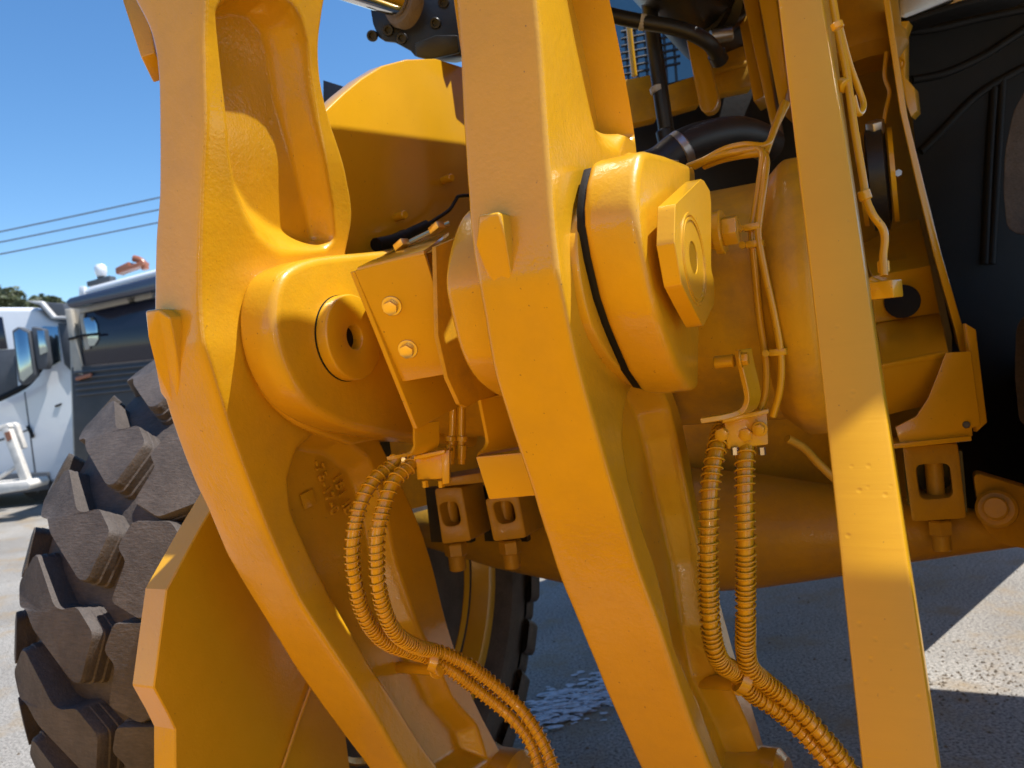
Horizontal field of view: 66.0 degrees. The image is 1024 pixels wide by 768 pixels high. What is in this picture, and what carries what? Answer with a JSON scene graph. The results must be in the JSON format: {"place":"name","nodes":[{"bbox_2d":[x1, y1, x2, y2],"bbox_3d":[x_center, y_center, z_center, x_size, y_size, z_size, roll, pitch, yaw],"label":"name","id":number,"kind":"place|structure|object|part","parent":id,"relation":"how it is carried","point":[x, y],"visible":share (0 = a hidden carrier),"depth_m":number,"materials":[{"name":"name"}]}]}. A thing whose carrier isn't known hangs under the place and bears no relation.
{"place":"outdoors","nodes":[
{"label":"outdoors","id":0,"kind":"place"},
{"bbox_2d":[0,222,157,254],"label":"power line","id":1,"kind":"object","parent":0,"point":[78,238],"visible":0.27,"depth_m":23.98,"materials":[{"name":"black metal"}]},
{"bbox_2d":[0,209,158,242],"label":"power line","id":2,"kind":"object","parent":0,"point":[79,226],"visible":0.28,"depth_m":23.98,"materials":[{"name":"black metal"}]},
{"bbox_2d":[0,197,159,231],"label":"power line","id":3,"kind":"object","parent":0,"point":[80,214],"visible":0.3,"depth_m":23.98,"materials":[{"name":"black metal"}]},
{"bbox_2d":[0,0,461,301],"label":"sky","id":4,"kind":"structure","parent":0,"point":[80,102],"materials":[{"name":"blue"}]},
{"bbox_2d":[0,493,1023,767],"bbox_3d":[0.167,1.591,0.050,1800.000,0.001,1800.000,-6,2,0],"label":"ground","id":5,"kind":"structure","parent":0,"point":[976,599],"depth_m":3.93,"materials":[{"name":"concrete"}]},
{"bbox_2d":[0,422,48,493],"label":"steel frame","id":6,"kind":"object","parent":5,"relation":"on","point":[12,432],"visible":1,"depth_m":11.60,"materials":[{"name":"white metal"}]},
{"bbox_2d":[0,285,62,307],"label":"gum tree","id":7,"kind":"object","parent":5,"relation":"on","point":[12,298],"visible":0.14,"depth_m":36.31,"materials":[{"name":"green plant"}]},
{"bbox_2d":[0,301,72,500],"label":"truck","id":8,"kind":"object","parent":5,"relation":"on","point":[35,388],"visible":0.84,"depth_m":13.20,"materials":[{"name":"white paint"}]},
{"bbox_3d":[-8.800,-0.841,13.205,0.656,0.573,0.067,-6,2,0],"label":"side window","id":9,"kind":"part","parent":8,"relation":"part of","materials":[{"name":"black"}]},
{"bbox_3d":[-7.699,-0.631,13.200,0.266,0.696,0.061,-6,2,0],"label":"quarter window","id":10,"kind":"part","parent":8,"relation":"part of","materials":[{"name":"glass"}]},
{"bbox_2d":[27,295,65,307],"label":"gum tree","id":11,"kind":"object","parent":5,"relation":"on","point":[32,297],"visible":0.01,"depth_m":40.49,"materials":[{"name":"green plant"}]},
{"bbox_2d":[65,255,155,460],"bbox_3d":[-5.323,0.344,12.975,3.096,4.846,2.688,-6,2,0],"label":"truck","id":12,"kind":"object","parent":5,"relation":"on","point":[111,353],"visible":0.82,"depth_m":11.97,"materials":[{"name":"black"}]},
{"bbox_3d":[-6.426,-0.791,11.990,0.256,0.447,0.043,-6,2,0],"label":"rear window","id":13,"kind":"part","parent":12,"relation":"part of","materials":[{"name":"glass"}]},
{"bbox_2d":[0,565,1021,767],"bbox_3d":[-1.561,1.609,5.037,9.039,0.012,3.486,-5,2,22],"label":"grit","id":14,"kind":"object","parent":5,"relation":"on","point":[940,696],"visible":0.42,"depth_m":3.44,"materials":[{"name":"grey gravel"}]},
{"bbox_2d":[14,0,1023,767],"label":"wheel loader","id":15,"kind":"object","parent":5,"relation":"on","point":[644,332],"visible":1,"depth_m":1.43,"materials":[{"name":"yellow paint"}]},
{"bbox_2d":[526,670,613,731],"bbox_3d":[0.288,1.455,3.650,0.464,0.010,0.717,-6,2,0],"label":"pale residue","id":16,"kind":"object","parent":5,"relation":"on","point":[551,707],"visible":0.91,"depth_m":3.61}
]}

